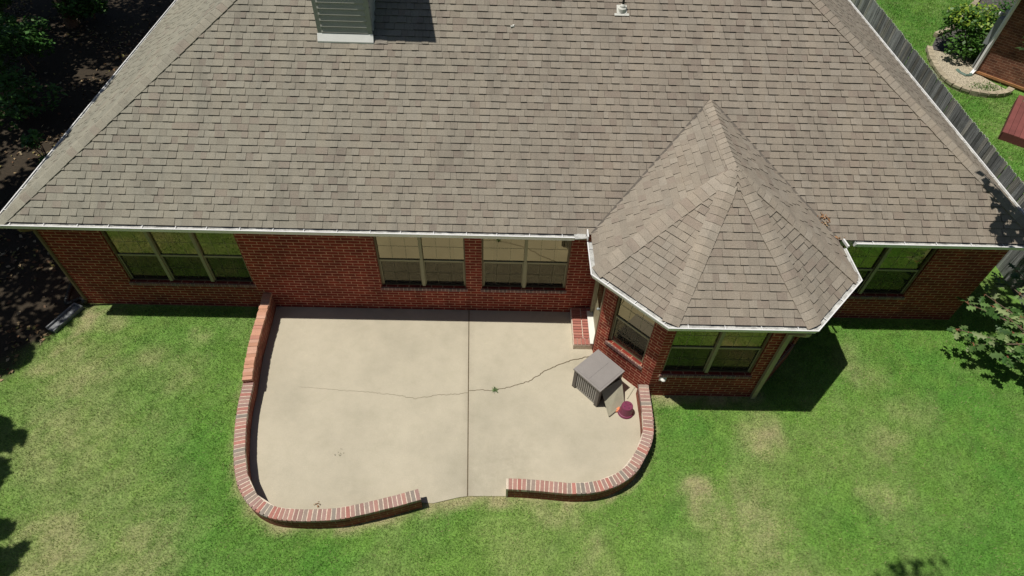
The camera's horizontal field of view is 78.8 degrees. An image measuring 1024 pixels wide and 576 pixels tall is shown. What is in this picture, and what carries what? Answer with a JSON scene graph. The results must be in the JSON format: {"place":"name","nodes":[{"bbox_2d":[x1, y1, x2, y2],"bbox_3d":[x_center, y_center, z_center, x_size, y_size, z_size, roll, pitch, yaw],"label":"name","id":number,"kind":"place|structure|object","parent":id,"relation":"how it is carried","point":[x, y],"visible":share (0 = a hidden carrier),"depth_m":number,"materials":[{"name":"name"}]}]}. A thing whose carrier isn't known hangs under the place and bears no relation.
{"place":"outdoors","nodes":[
{"label":"outdoors","id":0,"kind":"place"},
{"bbox_2d":[250,307,639,509],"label":"patio","id":1,"kind":"structure","parent":0,"point":[377,399],"depth_m":12.06,"materials":[{"name":"concrete"}]},
{"bbox_2d":[467,324,468,496],"bbox_3d":[-0.864,2.075,12.355,0.018,0.012,4.242,-1,48,-3],"label":"patio joint filler","id":2,"kind":"object","parent":1,"relation":"on","point":[468,409],"visible":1,"depth_m":12.10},
{"bbox_2d":[506,384,653,501],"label":"patio wall","id":3,"kind":"structure","parent":1,"relation":"on","point":[625,476],"depth_m":10.87,"materials":[{"name":"brick"}]},
{"bbox_2d":[570,308,592,348],"bbox_3d":[1.491,0.854,13.381,0.413,0.205,1.017,1,48,-1],"label":"brick step","id":4,"kind":"object","parent":1,"relation":"on","point":[579,329],"visible":0.9,"depth_m":13.28,"materials":[{"name":"red brick"}]},
{"bbox_2d":[572,349,624,406],"bbox_3d":[1.679,1.780,12.290,0.710,0.609,0.696,-34,57,-28],"label":"storage box","id":5,"kind":"object","parent":1,"relation":"on","point":[597,372],"visible":0.95,"depth_m":12.09,"materials":[{"name":"grey plastic"}]},
{"bbox_2d":[602,379,623,415],"bbox_3d":[2.005,2.129,12.132,0.593,0.338,0.404,-26,54,-23],"label":"loose panel","id":6,"kind":"object","parent":1,"relation":"on","point":[613,395],"visible":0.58,"depth_m":12.12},
{"bbox_2d":[617,401,633,418],"bbox_3d":[2.213,2.337,12.058,0.316,0.245,0.316,1,48,-1],"label":"plant pot","id":7,"kind":"object","parent":1,"relation":"on","point":[625,411],"visible":1,"depth_m":11.99,"materials":[{"name":"pink plastic"}]},
{"bbox_2d":[0,0,1023,575],"bbox_3d":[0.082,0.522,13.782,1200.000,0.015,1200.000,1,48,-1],"label":"ground","id":8,"kind":"structure","parent":0,"point":[86,64],"depth_m":11.46,"materials":[{"name":"green plant"}]},
{"bbox_2d":[0,0,19,36],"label":"tree","id":9,"kind":"object","parent":8,"relation":"on","point":[6,2],"visible":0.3,"depth_m":20.32,"materials":[{"name":"green plant"}]},
{"bbox_2d":[0,14,54,71],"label":"tree","id":10,"kind":"object","parent":8,"relation":"on","point":[23,31],"visible":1,"depth_m":18.89,"materials":[{"name":"green plant"}]},
{"bbox_2d":[20,128,47,163],"bbox_3d":[-12.118,-3.486,15.993,0.930,1.357,0.605,35,56,26],"label":"tree","id":11,"kind":"object","parent":8,"relation":"on","point":[32,140],"visible":0.71,"depth_m":15.64,"materials":[{"name":"green plant"}]},
{"bbox_2d":[0,65,67,129],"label":"tree","id":12,"kind":"object","parent":8,"relation":"on","point":[18,100],"visible":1,"depth_m":17.53,"materials":[{"name":"green plant"}]},
{"bbox_2d":[45,303,83,332],"bbox_3d":[-9.493,0.627,13.250,0.240,0.080,0.740,18,50,13],"label":"splash block","id":13,"kind":"object","parent":8,"relation":"on","point":[61,320],"depth_m":13.24,"materials":[{"name":"grey concrete"}]},
{"bbox_2d":[54,0,78,28],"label":"tree","id":14,"kind":"object","parent":8,"relation":"on","point":[69,23],"visible":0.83,"depth_m":21.57,"materials":[{"name":"green plant"}]},
{"bbox_2d":[51,0,108,20],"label":"tree","id":15,"kind":"object","parent":8,"relation":"on","point":[85,8],"visible":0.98,"depth_m":21.42,"materials":[{"name":"green plant"}]},
{"bbox_2d":[0,0,171,380],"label":"leaf litter","id":16,"kind":"object","parent":8,"relation":"on","point":[13,261],"visible":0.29,"depth_m":17.38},
{"bbox_2d":[233,293,422,528],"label":"patio wall","id":17,"kind":"structure","parent":8,"relation":"on","point":[270,513],"depth_m":10.61,"materials":[{"name":"brick"}]},
{"bbox_2d":[0,0,1023,398],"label":"brick house","id":18,"kind":"structure","parent":8,"relation":"on","point":[658,188],"depth_m":11.96,"materials":[{"name":"red brick"}]},
{"bbox_2d":[64,282,87,304],"bbox_3d":[-9.640,0.101,13.665,0.435,0.242,1.108,-30,56,-26],"label":"drain pipe","id":19,"kind":"object","parent":18,"relation":"attached to","point":[68,295],"visible":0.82,"depth_m":13.60,"materials":[{"name":"black plastic"}]},
{"bbox_2d":[100,231,255,287],"bbox_3d":[-6.689,-0.606,12.603,2.625,1.563,0.149,1,48,-1],"label":"window","id":20,"kind":"structure","parent":18,"relation":"in","point":[171,256],"depth_m":12.63,"materials":[{"name":"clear glass"}]},
{"bbox_2d":[373,236,467,291],"bbox_3d":[-1.835,-0.526,12.686,1.835,1.613,0.149,1,48,-1],"label":"window","id":21,"kind":"structure","parent":18,"relation":"in","point":[424,261],"depth_m":12.74,"materials":[{"name":"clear glass"}]},
{"bbox_2d":[481,239,571,293],"bbox_3d":[0.269,-0.484,12.731,1.825,1.613,0.149,1,48,-1],"label":"window","id":22,"kind":"structure","parent":18,"relation":"in","point":[505,262],"depth_m":12.79,"materials":[{"name":"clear glass"}]},
{"bbox_2d":[593,283,604,330],"bbox_3d":[1.748,0.166,12.480,0.151,2.000,0.800,1,48,-1],"label":"door","id":23,"kind":"structure","parent":18,"relation":"in","point":[600,290],"depth_m":12.79,"materials":[{"name":"white glass"}]},
{"bbox_2d":[605,297,654,369],"bbox_3d":[2.239,0.794,11.699,0.680,1.563,0.763,-2,48,-4],"label":"window","id":24,"kind":"structure","parent":18,"relation":"in","point":[631,329],"depth_m":11.80,"materials":[{"name":"clear glass"}]},
{"bbox_2d":[659,331,771,378],"bbox_3d":[3.718,1.159,11.416,1.780,1.543,0.149,1,48,-1],"label":"window","id":25,"kind":"structure","parent":18,"relation":"in","point":[694,351],"depth_m":11.52,"materials":[{"name":"clear glass"}]},
{"bbox_2d":[771,336,794,371],"bbox_3d":[5.308,0.853,11.765,0.150,1.563,0.905,37,57,27],"label":"window","id":26,"kind":"structure","parent":18,"relation":"in","point":[793,337],"depth_m":12.32,"materials":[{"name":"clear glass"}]},
{"bbox_2d":[817,213,829,225],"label":"dry leaves","id":27,"kind":"object","parent":18,"relation":"on","point":[822,215],"visible":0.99,"depth_m":11.78,"materials":[{"name":"brown plant"}]},
{"bbox_2d":[844,246,936,299],"bbox_3d":[7.476,-0.331,12.893,1.965,1.543,0.149,1,48,-1],"label":"window","id":28,"kind":"structure","parent":18,"relation":"in","point":[882,270],"depth_m":12.84,"materials":[{"name":"clear glass"}]},
{"bbox_2d":[850,0,1023,307],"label":"wooden fence","id":29,"kind":"object","parent":8,"relation":"on","point":[890,34],"visible":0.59,"depth_m":16.91,"materials":[{"name":"grey wood"}]},
{"bbox_2d":[933,0,979,37],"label":"stone edging","id":30,"kind":"object","parent":8,"relation":"on","point":[975,2],"visible":0.27,"depth_m":23.32,"materials":[{"name":"beige stone"}]},
{"bbox_2d":[934,50,1004,90],"bbox_3d":[15.511,-7.461,21.451,1.850,0.001,3.050,1,48,-1],"label":"gravel bed","id":31,"kind":"object","parent":8,"relation":"on","point":[948,65],"visible":0.7,"depth_m":21.45,"materials":[{"name":"beige gravel"}]},
{"bbox_2d":[966,80,1018,93],"bbox_3d":[15.832,-6.801,20.863,1.780,0.122,1.158,1,48,-1],"label":"plant","id":32,"kind":"object","parent":31,"relation":"on","point":[987,86],"visible":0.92,"depth_m":20.76,"materials":[{"name":"green plant"}]},
{"bbox_2d":[925,45,1013,97],"bbox_3d":[15.056,-7.305,21.241,1.653,0.165,3.345,-20,52,-19],"label":"stone edging","id":33,"kind":"object","parent":8,"relation":"on","point":[939,72],"visible":0.99,"depth_m":20.61,"materials":[{"name":"beige stone"}]},
{"bbox_2d":[932,0,1015,57],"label":"mulch bed","id":34,"kind":"object","parent":8,"relation":"on","point":[938,43],"visible":0.2,"depth_m":23.01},
{"bbox_2d":[937,0,1001,59],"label":"shrub","id":35,"kind":"object","parent":34,"relation":"on","point":[974,22],"visible":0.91,"depth_m":21.53,"materials":[{"name":"green plant"}]},
{"bbox_2d":[992,0,1014,14],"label":"plant","id":36,"kind":"object","parent":34,"relation":"on","point":[1007,5],"visible":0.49,"depth_m":24.48,"materials":[{"name":"green plant"}]},
{"bbox_2d":[947,37,1023,367],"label":"tree","id":37,"kind":"object","parent":8,"relation":"on","point":[995,311],"visible":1,"depth_m":12.55,"materials":[{"name":"green plant"}]},
{"bbox_2d":[970,0,1023,92],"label":"brick house","id":38,"kind":"structure","parent":8,"relation":"on","point":[1000,59],"depth_m":20.51,"materials":[{"name":"red brick"}]},
{"bbox_2d":[956,69,972,75],"bbox_3d":[15.437,-7.338,21.334,0.550,0.146,0.338,31,54,23],"label":"drain pipe","id":39,"kind":"object","parent":38,"relation":"attached to","point":[962,73],"visible":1,"depth_m":21.25,"materials":[{"name":"green plastic"}]},
{"bbox_2d":[998,95,1023,147],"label":"red deck","id":40,"kind":"structure","parent":8,"relation":"on","point":[1016,128],"depth_m":18.87,"materials":[{"name":"paint"}]},
{"bbox_2d":[876,0,1023,199],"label":"grass","id":41,"kind":"structure","parent":0,"point":[935,7],"depth_m":22.86,"materials":[{"name":"green plant"}]}
]}

